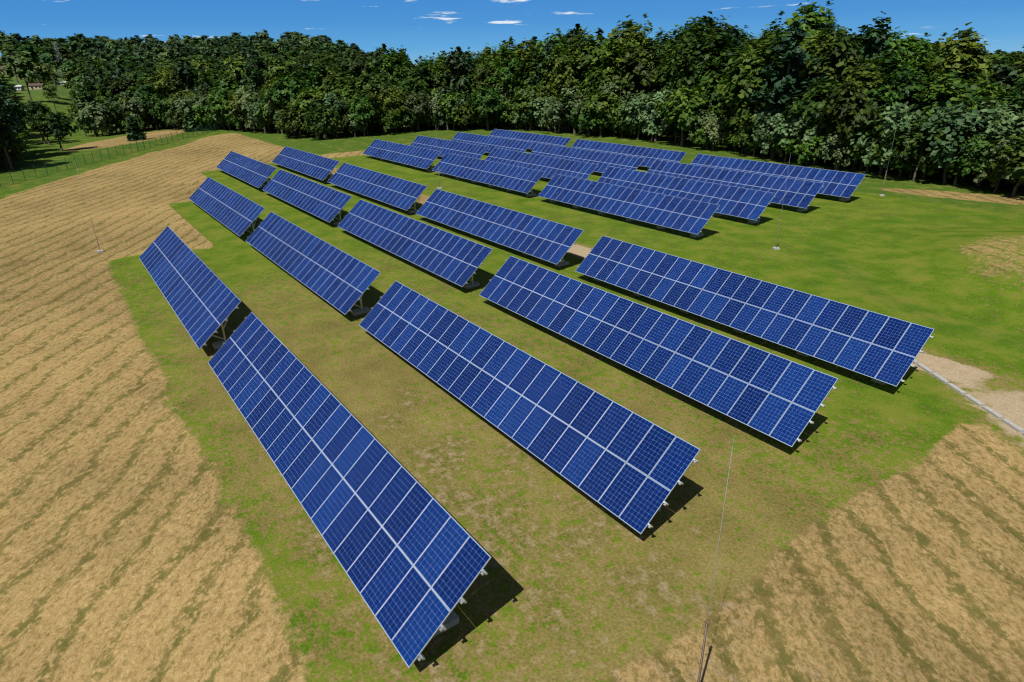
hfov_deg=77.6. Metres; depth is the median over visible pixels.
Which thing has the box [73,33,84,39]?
tree
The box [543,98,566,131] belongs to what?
willow tree
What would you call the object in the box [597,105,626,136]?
shrub
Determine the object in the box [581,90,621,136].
oak tree
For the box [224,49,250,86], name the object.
oak tree
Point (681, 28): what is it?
oak tree
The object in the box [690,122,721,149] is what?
shrub
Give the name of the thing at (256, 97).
oak tree
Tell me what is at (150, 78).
oak tree
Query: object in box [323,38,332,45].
tree
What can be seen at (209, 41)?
tree
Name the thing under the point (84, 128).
shrub
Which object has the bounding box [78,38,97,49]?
tree
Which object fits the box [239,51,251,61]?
tree
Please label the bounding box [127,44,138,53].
tree
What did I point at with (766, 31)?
oak tree
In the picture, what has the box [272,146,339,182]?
solar table
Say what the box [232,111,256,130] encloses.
tree
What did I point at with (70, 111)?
oak tree
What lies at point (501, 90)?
willow tree
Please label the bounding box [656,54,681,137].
birch tree
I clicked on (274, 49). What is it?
tree
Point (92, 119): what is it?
willow tree
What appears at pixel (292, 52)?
tree
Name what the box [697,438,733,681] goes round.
lightning rod
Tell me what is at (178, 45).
tree
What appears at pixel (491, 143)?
solar table
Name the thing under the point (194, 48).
tree
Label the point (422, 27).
sky
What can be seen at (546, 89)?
oak tree
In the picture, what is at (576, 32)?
pine tree
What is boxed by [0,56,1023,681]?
ground
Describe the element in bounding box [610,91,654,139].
tree
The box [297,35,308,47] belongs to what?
tree
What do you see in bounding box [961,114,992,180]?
oak tree
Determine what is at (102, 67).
tree
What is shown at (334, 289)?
solar table
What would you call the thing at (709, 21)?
oak tree
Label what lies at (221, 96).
oak tree
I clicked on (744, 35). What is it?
birch tree
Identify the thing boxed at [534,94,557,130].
willow tree
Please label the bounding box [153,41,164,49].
tree
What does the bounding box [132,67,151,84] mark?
oak tree
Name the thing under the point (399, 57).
oak tree
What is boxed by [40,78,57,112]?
birch tree
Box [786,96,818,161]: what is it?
willow tree
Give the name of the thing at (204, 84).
tree
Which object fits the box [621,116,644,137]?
shrub
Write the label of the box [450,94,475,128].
willow tree
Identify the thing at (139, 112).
oak tree
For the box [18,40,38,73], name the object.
tree
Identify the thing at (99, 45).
tree
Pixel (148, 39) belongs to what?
tree
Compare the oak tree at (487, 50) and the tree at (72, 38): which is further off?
the tree at (72, 38)
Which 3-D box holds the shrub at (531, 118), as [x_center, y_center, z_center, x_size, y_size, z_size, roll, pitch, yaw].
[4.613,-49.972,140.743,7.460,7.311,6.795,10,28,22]
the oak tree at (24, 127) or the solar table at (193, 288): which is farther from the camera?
the oak tree at (24, 127)
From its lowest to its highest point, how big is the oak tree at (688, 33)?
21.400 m
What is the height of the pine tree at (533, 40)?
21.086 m
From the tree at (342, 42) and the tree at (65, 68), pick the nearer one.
the tree at (65, 68)
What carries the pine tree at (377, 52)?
on the ground
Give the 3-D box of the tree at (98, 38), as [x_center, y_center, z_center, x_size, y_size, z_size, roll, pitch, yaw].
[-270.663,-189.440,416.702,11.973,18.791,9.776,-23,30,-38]
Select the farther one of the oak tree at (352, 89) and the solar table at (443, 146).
the oak tree at (352, 89)
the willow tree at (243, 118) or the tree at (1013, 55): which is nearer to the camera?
the willow tree at (243, 118)
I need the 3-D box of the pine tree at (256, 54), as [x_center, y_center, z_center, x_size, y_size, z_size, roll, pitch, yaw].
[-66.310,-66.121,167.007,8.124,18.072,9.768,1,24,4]
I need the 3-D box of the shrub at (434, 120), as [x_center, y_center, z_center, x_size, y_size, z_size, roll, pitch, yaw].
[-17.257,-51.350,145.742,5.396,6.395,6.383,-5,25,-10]
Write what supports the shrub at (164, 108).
on the ground
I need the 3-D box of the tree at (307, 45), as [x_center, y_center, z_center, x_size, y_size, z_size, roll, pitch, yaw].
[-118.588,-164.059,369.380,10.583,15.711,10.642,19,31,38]
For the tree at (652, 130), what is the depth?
115.84 m
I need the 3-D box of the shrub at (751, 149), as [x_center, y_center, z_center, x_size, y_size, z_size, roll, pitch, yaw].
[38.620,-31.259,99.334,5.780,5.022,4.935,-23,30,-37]
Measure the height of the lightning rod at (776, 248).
7.620 m
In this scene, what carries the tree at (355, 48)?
on the ground
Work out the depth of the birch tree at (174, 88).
161.78 m
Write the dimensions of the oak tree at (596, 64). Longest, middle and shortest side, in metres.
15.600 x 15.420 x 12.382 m
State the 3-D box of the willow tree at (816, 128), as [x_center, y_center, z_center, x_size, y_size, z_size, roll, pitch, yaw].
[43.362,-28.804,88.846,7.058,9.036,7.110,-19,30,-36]
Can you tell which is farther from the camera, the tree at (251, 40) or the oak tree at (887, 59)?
the tree at (251, 40)
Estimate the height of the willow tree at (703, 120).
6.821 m
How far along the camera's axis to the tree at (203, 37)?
461.40 m
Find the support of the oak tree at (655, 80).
on the ground
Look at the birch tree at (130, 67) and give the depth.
185.65 m
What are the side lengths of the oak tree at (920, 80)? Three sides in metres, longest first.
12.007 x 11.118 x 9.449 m
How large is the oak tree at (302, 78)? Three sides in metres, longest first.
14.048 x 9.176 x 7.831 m
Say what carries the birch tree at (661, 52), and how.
on the ground
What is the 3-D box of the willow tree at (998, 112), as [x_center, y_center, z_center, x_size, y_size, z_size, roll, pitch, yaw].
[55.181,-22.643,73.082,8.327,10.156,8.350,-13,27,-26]
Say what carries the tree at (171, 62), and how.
on the ground
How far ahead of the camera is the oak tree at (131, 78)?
166.79 m
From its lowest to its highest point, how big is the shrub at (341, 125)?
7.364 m
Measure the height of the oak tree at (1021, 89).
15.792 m
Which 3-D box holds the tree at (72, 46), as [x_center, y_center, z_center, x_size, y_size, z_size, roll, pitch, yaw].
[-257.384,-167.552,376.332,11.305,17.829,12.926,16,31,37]
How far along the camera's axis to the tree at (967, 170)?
71.25 m
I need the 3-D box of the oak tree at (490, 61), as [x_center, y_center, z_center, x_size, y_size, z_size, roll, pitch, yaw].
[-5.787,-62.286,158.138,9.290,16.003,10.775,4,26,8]
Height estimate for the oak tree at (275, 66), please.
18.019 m
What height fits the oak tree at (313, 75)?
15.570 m
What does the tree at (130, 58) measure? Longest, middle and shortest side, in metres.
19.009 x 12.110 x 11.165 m
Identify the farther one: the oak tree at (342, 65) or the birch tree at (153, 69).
the birch tree at (153, 69)
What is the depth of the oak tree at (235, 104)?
146.54 m
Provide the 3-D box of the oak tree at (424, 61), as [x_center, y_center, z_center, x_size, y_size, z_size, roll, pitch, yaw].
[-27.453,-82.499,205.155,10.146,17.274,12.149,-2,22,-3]
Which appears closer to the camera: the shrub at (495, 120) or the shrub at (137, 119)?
the shrub at (495, 120)
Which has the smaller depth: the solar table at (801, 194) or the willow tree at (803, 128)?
the solar table at (801, 194)
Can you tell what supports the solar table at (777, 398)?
on the ground
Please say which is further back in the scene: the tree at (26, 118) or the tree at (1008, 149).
the tree at (26, 118)
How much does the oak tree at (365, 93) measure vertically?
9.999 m
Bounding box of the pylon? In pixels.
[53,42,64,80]
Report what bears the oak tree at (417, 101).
on the ground
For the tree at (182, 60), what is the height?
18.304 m
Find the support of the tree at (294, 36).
on the ground
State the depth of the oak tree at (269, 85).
144.84 m
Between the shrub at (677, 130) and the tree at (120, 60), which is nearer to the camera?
the shrub at (677, 130)
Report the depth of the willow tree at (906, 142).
77.53 m
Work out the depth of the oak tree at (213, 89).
156.38 m
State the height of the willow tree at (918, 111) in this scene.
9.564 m
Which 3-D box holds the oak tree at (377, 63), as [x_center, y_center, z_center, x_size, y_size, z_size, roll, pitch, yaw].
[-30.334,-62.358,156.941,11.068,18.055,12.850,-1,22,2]
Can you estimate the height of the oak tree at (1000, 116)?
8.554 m
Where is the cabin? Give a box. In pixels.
[28,83,45,89]
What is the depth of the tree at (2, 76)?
208.26 m
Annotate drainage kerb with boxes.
[913,359,1023,435]
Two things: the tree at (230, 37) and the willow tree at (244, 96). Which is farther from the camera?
the tree at (230, 37)
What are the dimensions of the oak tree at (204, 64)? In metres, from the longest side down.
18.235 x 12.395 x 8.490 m
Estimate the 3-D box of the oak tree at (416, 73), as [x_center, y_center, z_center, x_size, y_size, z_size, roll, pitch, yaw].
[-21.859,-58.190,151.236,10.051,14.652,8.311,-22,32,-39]
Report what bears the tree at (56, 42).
on the ground
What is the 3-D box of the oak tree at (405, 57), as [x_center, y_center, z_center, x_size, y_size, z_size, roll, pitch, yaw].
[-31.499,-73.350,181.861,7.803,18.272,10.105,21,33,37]
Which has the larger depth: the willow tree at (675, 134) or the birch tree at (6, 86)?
the birch tree at (6, 86)
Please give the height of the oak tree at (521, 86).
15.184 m
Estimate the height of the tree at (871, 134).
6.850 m
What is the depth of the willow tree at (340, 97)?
135.96 m
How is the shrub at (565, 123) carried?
on the ground
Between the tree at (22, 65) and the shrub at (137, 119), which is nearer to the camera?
the shrub at (137, 119)
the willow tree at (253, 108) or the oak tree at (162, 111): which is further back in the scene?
the oak tree at (162, 111)
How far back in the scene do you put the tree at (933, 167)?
76.29 m
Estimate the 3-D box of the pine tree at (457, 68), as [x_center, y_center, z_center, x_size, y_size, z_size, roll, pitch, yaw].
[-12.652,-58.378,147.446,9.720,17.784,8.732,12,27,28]
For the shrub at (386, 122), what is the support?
on the ground
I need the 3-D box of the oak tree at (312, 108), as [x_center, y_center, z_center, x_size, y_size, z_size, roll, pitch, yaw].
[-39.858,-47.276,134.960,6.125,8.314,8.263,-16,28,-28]
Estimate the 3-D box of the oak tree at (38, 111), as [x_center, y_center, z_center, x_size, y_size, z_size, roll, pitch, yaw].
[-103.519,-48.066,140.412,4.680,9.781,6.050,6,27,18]
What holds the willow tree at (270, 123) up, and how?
on the ground
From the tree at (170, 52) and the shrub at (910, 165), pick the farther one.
the tree at (170, 52)
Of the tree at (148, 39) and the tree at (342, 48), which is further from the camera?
the tree at (148, 39)
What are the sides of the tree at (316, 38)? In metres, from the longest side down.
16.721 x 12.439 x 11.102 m
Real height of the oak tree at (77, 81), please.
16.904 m
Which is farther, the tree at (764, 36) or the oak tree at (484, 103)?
the tree at (764, 36)
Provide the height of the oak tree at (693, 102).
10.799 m
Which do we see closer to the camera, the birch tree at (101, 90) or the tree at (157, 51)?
the birch tree at (101, 90)
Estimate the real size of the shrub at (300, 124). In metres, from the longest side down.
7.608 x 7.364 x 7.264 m
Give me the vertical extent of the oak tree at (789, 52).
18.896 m
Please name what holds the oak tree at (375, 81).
on the ground
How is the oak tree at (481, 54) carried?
on the ground
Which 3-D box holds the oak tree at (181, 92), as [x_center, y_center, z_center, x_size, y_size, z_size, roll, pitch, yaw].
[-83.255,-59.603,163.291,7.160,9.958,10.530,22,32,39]
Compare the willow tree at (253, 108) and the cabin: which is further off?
the cabin
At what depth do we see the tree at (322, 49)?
326.23 m
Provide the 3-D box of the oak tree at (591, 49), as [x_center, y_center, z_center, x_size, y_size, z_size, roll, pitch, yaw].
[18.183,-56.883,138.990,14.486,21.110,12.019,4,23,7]
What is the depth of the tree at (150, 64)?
262.76 m
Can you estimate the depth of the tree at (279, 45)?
358.82 m
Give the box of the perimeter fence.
[0,121,232,186]
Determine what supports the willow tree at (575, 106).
on the ground
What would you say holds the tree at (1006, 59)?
on the ground
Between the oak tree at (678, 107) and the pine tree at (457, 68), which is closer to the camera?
the oak tree at (678, 107)
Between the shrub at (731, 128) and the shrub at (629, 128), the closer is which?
the shrub at (731, 128)
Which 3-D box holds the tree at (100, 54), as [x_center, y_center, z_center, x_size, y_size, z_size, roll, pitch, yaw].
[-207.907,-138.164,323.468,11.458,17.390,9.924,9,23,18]
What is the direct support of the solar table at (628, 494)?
on the ground
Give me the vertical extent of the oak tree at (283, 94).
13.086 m
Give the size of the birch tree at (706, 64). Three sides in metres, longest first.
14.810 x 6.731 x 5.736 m
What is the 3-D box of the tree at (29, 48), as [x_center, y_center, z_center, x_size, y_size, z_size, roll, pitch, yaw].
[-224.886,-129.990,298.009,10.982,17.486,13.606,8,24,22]
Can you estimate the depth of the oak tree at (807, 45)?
98.41 m
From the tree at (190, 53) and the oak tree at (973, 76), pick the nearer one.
the oak tree at (973, 76)
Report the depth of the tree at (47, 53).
292.25 m
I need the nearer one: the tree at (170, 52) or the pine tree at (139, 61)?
the pine tree at (139, 61)
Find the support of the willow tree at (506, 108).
on the ground
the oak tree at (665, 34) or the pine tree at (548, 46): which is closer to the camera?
the pine tree at (548, 46)
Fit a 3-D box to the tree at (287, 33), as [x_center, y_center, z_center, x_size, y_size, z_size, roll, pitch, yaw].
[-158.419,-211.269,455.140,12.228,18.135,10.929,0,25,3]
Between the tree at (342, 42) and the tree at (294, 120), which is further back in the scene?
the tree at (342, 42)
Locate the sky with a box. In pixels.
[0,0,1023,63]
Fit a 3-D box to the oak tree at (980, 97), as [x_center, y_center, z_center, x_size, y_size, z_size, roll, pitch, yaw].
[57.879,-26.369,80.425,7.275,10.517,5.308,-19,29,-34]
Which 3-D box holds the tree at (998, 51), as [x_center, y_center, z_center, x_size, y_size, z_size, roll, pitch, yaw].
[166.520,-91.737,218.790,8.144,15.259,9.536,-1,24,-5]
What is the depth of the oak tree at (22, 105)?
166.42 m
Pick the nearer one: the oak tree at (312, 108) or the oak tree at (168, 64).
the oak tree at (312, 108)
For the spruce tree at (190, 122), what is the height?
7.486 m
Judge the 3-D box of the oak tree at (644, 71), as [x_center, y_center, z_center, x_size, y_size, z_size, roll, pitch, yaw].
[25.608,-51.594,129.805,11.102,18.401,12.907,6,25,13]
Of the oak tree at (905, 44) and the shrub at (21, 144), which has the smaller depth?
the shrub at (21, 144)
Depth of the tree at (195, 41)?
401.01 m
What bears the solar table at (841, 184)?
on the ground
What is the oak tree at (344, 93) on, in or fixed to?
on the ground
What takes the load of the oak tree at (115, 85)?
on the ground
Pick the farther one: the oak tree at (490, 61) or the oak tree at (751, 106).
the oak tree at (490, 61)
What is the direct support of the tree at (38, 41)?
on the ground
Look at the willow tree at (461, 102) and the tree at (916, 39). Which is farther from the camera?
the tree at (916, 39)
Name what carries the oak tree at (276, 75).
on the ground
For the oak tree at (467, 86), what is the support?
on the ground
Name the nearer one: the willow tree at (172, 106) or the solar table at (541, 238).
the solar table at (541, 238)
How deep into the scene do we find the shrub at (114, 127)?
160.31 m
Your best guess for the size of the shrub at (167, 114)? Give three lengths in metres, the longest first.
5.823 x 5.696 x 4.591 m
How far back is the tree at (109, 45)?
373.05 m
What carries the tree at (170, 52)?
on the ground
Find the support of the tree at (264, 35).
on the ground
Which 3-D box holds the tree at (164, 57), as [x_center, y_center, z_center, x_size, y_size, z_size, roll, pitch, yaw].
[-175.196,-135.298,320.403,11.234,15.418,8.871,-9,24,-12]
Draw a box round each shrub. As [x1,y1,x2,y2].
[0,123,27,168]
[5,123,29,164]
[75,115,105,135]
[109,109,126,131]
[118,110,146,127]
[145,113,164,128]
[152,96,183,128]
[162,107,181,127]
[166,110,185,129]
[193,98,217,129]
[224,111,246,130]
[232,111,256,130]
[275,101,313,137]
[279,106,308,136]
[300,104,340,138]
[320,103,353,137]
[369,106,403,133]
[393,102,425,131]
[426,106,445,129]
[437,90,469,129]
[447,100,478,129]
[469,110,499,128]
[470,111,485,128]
[484,110,508,128]
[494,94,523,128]
[519,108,543,129]
[560,117,573,129]
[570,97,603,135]
[592,111,611,134]
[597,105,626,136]
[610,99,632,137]
[612,101,649,135]
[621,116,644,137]
[663,123,688,139]
[665,120,694,140]
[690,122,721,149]
[714,122,740,149]
[728,124,755,153]
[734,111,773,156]
[744,134,769,154]
[768,112,800,160]
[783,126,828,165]
[811,148,852,163]
[841,139,864,169]
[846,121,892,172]
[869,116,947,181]
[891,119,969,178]
[893,142,931,178]
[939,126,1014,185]
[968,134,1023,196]
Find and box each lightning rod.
[75,164,103,252]
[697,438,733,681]
[772,154,790,249]
[879,130,895,195]
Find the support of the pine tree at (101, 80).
on the ground
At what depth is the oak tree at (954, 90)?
76.20 m
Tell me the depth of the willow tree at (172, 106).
159.59 m
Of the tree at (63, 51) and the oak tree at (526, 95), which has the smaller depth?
the oak tree at (526, 95)
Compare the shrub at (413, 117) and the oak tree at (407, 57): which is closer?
the shrub at (413, 117)
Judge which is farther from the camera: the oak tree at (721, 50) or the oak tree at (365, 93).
the oak tree at (365, 93)
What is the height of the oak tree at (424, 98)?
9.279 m
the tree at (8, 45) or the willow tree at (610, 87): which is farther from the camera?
the tree at (8, 45)
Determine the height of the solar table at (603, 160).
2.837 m
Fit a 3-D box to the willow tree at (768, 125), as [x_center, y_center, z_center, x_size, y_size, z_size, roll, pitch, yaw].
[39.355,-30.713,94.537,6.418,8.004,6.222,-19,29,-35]
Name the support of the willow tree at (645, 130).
on the ground
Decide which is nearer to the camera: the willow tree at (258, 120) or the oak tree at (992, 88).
the oak tree at (992, 88)
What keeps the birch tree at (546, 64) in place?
on the ground
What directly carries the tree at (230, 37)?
on the ground
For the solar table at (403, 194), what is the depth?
71.39 m
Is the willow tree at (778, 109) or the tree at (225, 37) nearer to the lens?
the willow tree at (778, 109)
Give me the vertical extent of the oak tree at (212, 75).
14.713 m
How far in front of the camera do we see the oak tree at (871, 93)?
81.42 m
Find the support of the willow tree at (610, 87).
on the ground
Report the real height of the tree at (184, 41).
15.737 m
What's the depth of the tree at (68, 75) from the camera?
253.32 m
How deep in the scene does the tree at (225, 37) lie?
440.04 m
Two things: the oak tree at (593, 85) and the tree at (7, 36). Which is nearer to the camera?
the oak tree at (593, 85)
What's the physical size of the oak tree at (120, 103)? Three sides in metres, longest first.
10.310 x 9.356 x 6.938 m
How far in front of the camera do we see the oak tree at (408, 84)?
144.56 m
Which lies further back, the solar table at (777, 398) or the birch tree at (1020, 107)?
the birch tree at (1020, 107)
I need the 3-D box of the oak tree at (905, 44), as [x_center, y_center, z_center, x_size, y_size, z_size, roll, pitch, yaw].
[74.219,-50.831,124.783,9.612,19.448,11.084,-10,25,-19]
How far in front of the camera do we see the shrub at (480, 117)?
145.13 m
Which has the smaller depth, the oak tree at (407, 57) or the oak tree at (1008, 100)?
the oak tree at (1008, 100)
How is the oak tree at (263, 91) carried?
on the ground
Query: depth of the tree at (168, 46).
375.50 m
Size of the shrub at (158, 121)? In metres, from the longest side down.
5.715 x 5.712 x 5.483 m
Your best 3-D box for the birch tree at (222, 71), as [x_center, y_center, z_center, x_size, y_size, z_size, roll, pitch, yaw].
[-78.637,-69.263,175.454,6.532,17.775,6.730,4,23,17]
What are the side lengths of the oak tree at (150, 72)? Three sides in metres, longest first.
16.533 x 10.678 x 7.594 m
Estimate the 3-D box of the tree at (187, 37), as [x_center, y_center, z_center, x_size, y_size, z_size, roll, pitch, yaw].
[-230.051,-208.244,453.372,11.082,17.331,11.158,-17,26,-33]
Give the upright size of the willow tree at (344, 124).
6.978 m
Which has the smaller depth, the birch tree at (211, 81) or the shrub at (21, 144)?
the shrub at (21, 144)
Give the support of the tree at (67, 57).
on the ground
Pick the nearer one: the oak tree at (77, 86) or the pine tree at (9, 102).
the pine tree at (9, 102)
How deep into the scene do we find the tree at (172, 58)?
326.21 m
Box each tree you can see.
[0,33,17,41]
[0,39,19,55]
[0,42,15,77]
[0,70,8,87]
[0,80,19,161]
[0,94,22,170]
[1,47,20,82]
[2,82,21,113]
[3,52,41,101]
[6,88,21,115]
[7,116,29,159]
[10,33,25,40]
[17,43,45,82]
[17,100,30,131]
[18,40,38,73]
[22,99,45,143]
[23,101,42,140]
[24,99,50,144]
[27,110,78,151]
[30,35,50,73]
[33,63,57,85]
[34,44,62,85]
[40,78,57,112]
[47,39,59,46]
[54,47,76,63]
[56,38,68,42]
[60,54,77,64]
[60,61,77,82]
[61,71,82,88]
[64,40,81,61]
[65,77,75,94]
[66,36,82,46]
[67,105,86,135]
[69,71,88,101]
[70,61,87,76]
[71,83,83,104]
[71,83,108,136]
[72,100,118,136]
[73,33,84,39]
[76,47,93,60]
[76,74,104,132]
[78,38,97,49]
[79,42,97,55]
[79,62,114,129]
[82,58,99,64]
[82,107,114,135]
[88,50,112,62]
[90,35,102,42]
[90,80,112,133]
[91,39,106,50]
[92,56,111,70]
[92,75,113,131]
[93,101,120,134]
[96,62,109,70]
[100,73,136,97]
[100,100,126,133]
[102,48,111,54]
[105,40,122,49]
[106,38,118,43]
[106,60,116,69]
[107,94,122,132]
[108,46,123,59]
[108,64,132,91]
[113,45,136,59]
[113,55,127,66]
[115,95,149,130]
[117,92,150,130]
[122,74,152,128]
[123,55,145,69]
[124,40,139,48]
[124,61,142,73]
[124,82,168,129]
[126,58,151,125]
[126,115,146,140]
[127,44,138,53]
[130,35,141,44]
[131,58,156,68]
[131,98,155,130]
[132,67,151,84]
[133,49,149,57]
[135,59,149,72]
[137,65,159,126]
[137,73,164,127]
[138,42,152,51]
[139,91,165,129]
[141,51,160,59]
[145,36,157,42]
[147,39,157,45]
[150,62,164,70]
[150,98,176,128]
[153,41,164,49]
[153,47,168,57]
[153,55,167,61]
[153,59,163,65]
[153,63,178,127]
[156,61,174,72]
[157,42,173,53]
[160,59,175,67]
[161,48,176,58]
[163,67,189,127]
[165,88,192,108]
[166,34,180,41]
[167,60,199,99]
[169,56,177,64]
[170,41,183,52]
[170,96,188,115]
[174,52,189,64]
[174,57,192,66]
[175,95,202,120]
[180,39,189,46]
[181,35,191,39]
[182,48,197,59]
[182,104,203,131]
[183,46,202,54]
[183,65,221,87]
[187,95,206,127]
[189,37,206,45]
[189,52,224,83]
[190,91,211,128]
[193,66,213,126]
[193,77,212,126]
[196,66,221,125]
[198,44,213,52]
[199,35,208,41]
[199,56,214,67]
[200,50,215,57]
[204,38,220,50]
[205,87,234,130]
[205,90,230,129]
[208,56,220,65]
[209,84,230,127]
[210,109,229,129]
[211,48,230,60]
[213,35,228,47]
[213,67,235,90]
[213,77,241,126]
[214,54,231,121]
[215,38,226,46]
[216,55,231,66]
[221,41,229,48]
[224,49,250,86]
[225,90,253,131]
[227,32,241,39]
[229,40,244,48]
[229,86,260,131]
[232,36,247,46]
[232,44,247,54]
[237,101,257,131]
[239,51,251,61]
[240,68,264,95]
[242,52,269,127]
[244,51,270,86]
[244,98,274,133]
[245,104,263,132]
[248,37,261,48]
[251,43,264,52]
[253,93,270,131]
[254,29,268,42]
[255,99,279,133]
[258,45,267,55]
[258,82,273,128]
[259,51,302,81]
[259,73,315,134]
[261,115,277,132]
[262,91,283,133]
[264,77,280,91]
[265,45,287,56]
[266,38,275,44]
[268,71,282,84]
[271,39,288,50]
[273,109,296,136]
[280,34,291,40]
[280,46,292,53]
[281,31,292,39]
[281,88,309,134]
[284,39,300,46]
[285,49,304,59]
[285,67,307,131]
[286,55,310,75]
[287,54,300,60]
[287,87,334,136]
[291,32,301,40]
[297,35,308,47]
[297,61,319,127]
[298,51,332,75]
[299,47,317,53]
[300,49,314,56]
[301,43,313,49]
[303,114,321,137]
[306,60,331,95]
[308,39,319,47]
[310,36,320,40]
[310,52,325,58]
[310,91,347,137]
[310,98,332,136]
[311,53,334,65]
[313,43,323,52]
[315,46,329,53]
[315,67,351,130]
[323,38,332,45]
[323,43,341,58]
[323,72,356,130]
[324,52,340,71]
[328,54,363,78]
[328,107,352,136]
[331,88,352,133]
[335,40,348,45]
[336,96,364,135]
[338,46,354,52]
[343,43,371,79]
[344,111,367,136]
[346,43,359,51]
[346,87,382,134]
[347,53,361,63]
[347,95,374,135]
[348,77,364,131]
[350,69,393,131]
[365,43,386,70]
[366,47,406,122]
[374,88,405,132]
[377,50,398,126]
[382,86,409,131]
[389,95,415,130]
[390,47,408,69]
[390,76,433,128]
[393,55,413,87]
[396,45,416,74]
[396,76,419,96]
[398,49,413,69]
[402,62,434,126]
[403,90,436,130]
[409,96,427,129]
[413,89,432,128]
[414,55,430,67]
[419,107,439,129]
[424,95,445,129]
[424,97,451,126]
[426,65,449,125]
[427,48,464,123]
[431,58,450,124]
[431,90,455,127]
[437,94,459,130]
[438,46,479,127]
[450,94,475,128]
[452,82,477,127]
[459,51,474,121]
[462,73,473,123]
[466,85,505,129]
[467,47,477,58]
[470,52,492,126]
[474,55,496,87]
[475,51,493,63]
[476,43,495,59]
[480,56,505,92]
[488,40,525,126]
[490,36,515,59]
[490,84,513,125]
[495,38,539,123]
[495,96,517,128]
[497,58,526,124]
[506,89,533,129]
[509,49,544,128]
[513,83,541,129]
[519,41,540,53]
[521,90,553,130]
[525,36,546,49]
[530,84,559,130]
[532,39,559,127]
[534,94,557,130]
[536,28,567,122]
[538,103,553,131]
[539,40,566,129]
[541,96,567,133]
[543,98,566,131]
[544,51,581,123]
[549,38,578,131]
[554,91,586,133]
[557,83,582,131]
[559,67,585,129]
[562,30,584,54]
[562,92,590,133]
[563,24,584,45]
[566,27,620,127]
[575,58,625,129]
[576,97,596,134]
[579,66,621,132]
[580,71,622,132]
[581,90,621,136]
[585,34,631,131]
[598,75,637,133]
[604,15,647,101]
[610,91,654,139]
[613,38,663,101]
[624,13,663,92]
[630,87,656,134]
[633,91,671,140]
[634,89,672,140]
[639,97,666,140]
[644,85,664,134]
[650,49,673,134]
[651,83,712,146]
[652,30,675,67]
[655,27,673,57]
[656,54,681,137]
[658,25,687,73]
[658,97,686,142]
[660,17,716,134]
[661,35,723,92]
[668,26,707,141]
[669,11,717,56]
[675,16,714,40]
[675,25,739,91]
[676,82,708,142]
[686,94,721,144]
[687,108,719,147]
[689,71,736,144]
[692,15,742,42]
[693,46,749,122]
[698,56,724,143]
[704,115,732,150]
[710,47,739,58]
[715,40,782,151]
[717,66,754,148]
[717,116,735,147]
[723,28,744,53]
[727,38,749,62]
[729,33,762,117]
[730,97,779,153]
[733,122,753,152]
[735,25,753,112]
[747,105,777,155]
[748,30,773,43]
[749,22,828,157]
[751,24,786,47]
[752,107,789,158]
[753,11,792,49]
[760,113,804,161]
[766,28,794,89]
[768,96,803,157]
[774,0,840,50]
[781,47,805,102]
[782,77,843,163]
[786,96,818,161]
[788,109,831,164]
[797,20,867,100]
[798,34,824,77]
[798,102,839,165]
[807,34,866,82]
[816,80,882,170]
[816,129,863,169]
[822,0,845,38]
[829,84,906,169]
[839,54,894,165]
[843,49,911,89]
[845,26,891,82]
[849,11,908,64]
[850,102,921,175]
[873,111,934,176]
[877,49,901,82]
[878,62,946,169]
[884,99,946,172]
[887,26,920,68]
[889,77,933,160]
[902,36,931,49]
[903,32,941,79]
[913,69,978,175]
[917,32,955,73]
[919,95,994,182]
[926,22,992,83]
[926,38,946,57]
[944,72,988,110]
[947,130,984,185]
[957,96,1023,184]
[960,87,990,170]
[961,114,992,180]
[963,78,1010,107]
[968,139,1023,192]
[974,114,1023,191]
[979,107,1019,134]
[982,50,1005,63]
[984,90,1023,118]
[985,60,995,70]
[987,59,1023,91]
[991,49,1012,56]
[992,58,1016,73]
[993,55,1014,64]
[996,56,1023,93]
[999,52,1022,64]
[1002,45,1023,82]
[1010,77,1023,113]
[1012,80,1023,115]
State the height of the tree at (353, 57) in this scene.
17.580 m
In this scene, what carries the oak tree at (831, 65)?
on the ground
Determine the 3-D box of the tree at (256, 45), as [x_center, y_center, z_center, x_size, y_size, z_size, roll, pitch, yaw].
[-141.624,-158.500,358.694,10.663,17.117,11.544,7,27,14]
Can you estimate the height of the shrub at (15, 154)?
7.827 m
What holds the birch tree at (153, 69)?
on the ground
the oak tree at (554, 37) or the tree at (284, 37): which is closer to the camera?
the oak tree at (554, 37)
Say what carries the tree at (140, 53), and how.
on the ground
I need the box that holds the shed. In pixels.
[12,84,24,89]
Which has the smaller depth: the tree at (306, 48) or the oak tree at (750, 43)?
the oak tree at (750, 43)
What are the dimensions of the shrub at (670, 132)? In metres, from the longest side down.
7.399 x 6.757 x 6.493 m
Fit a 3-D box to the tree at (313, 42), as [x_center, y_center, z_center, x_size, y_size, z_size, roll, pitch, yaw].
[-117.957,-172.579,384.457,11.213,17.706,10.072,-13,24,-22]
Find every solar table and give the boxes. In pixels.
[139,226,240,349]
[189,177,264,236]
[208,312,491,667]
[216,151,275,187]
[246,212,380,315]
[262,169,351,224]
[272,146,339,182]
[328,163,426,213]
[338,199,492,288]
[359,281,700,533]
[363,139,440,171]
[410,135,488,158]
[416,189,583,266]
[432,153,544,196]
[451,132,531,152]
[480,256,837,446]
[485,148,597,179]
[489,129,570,151]
[531,143,644,172]
[538,174,719,237]
[571,139,686,169]
[576,236,934,386]
[597,166,775,223]
[647,160,823,211]
[691,154,865,200]

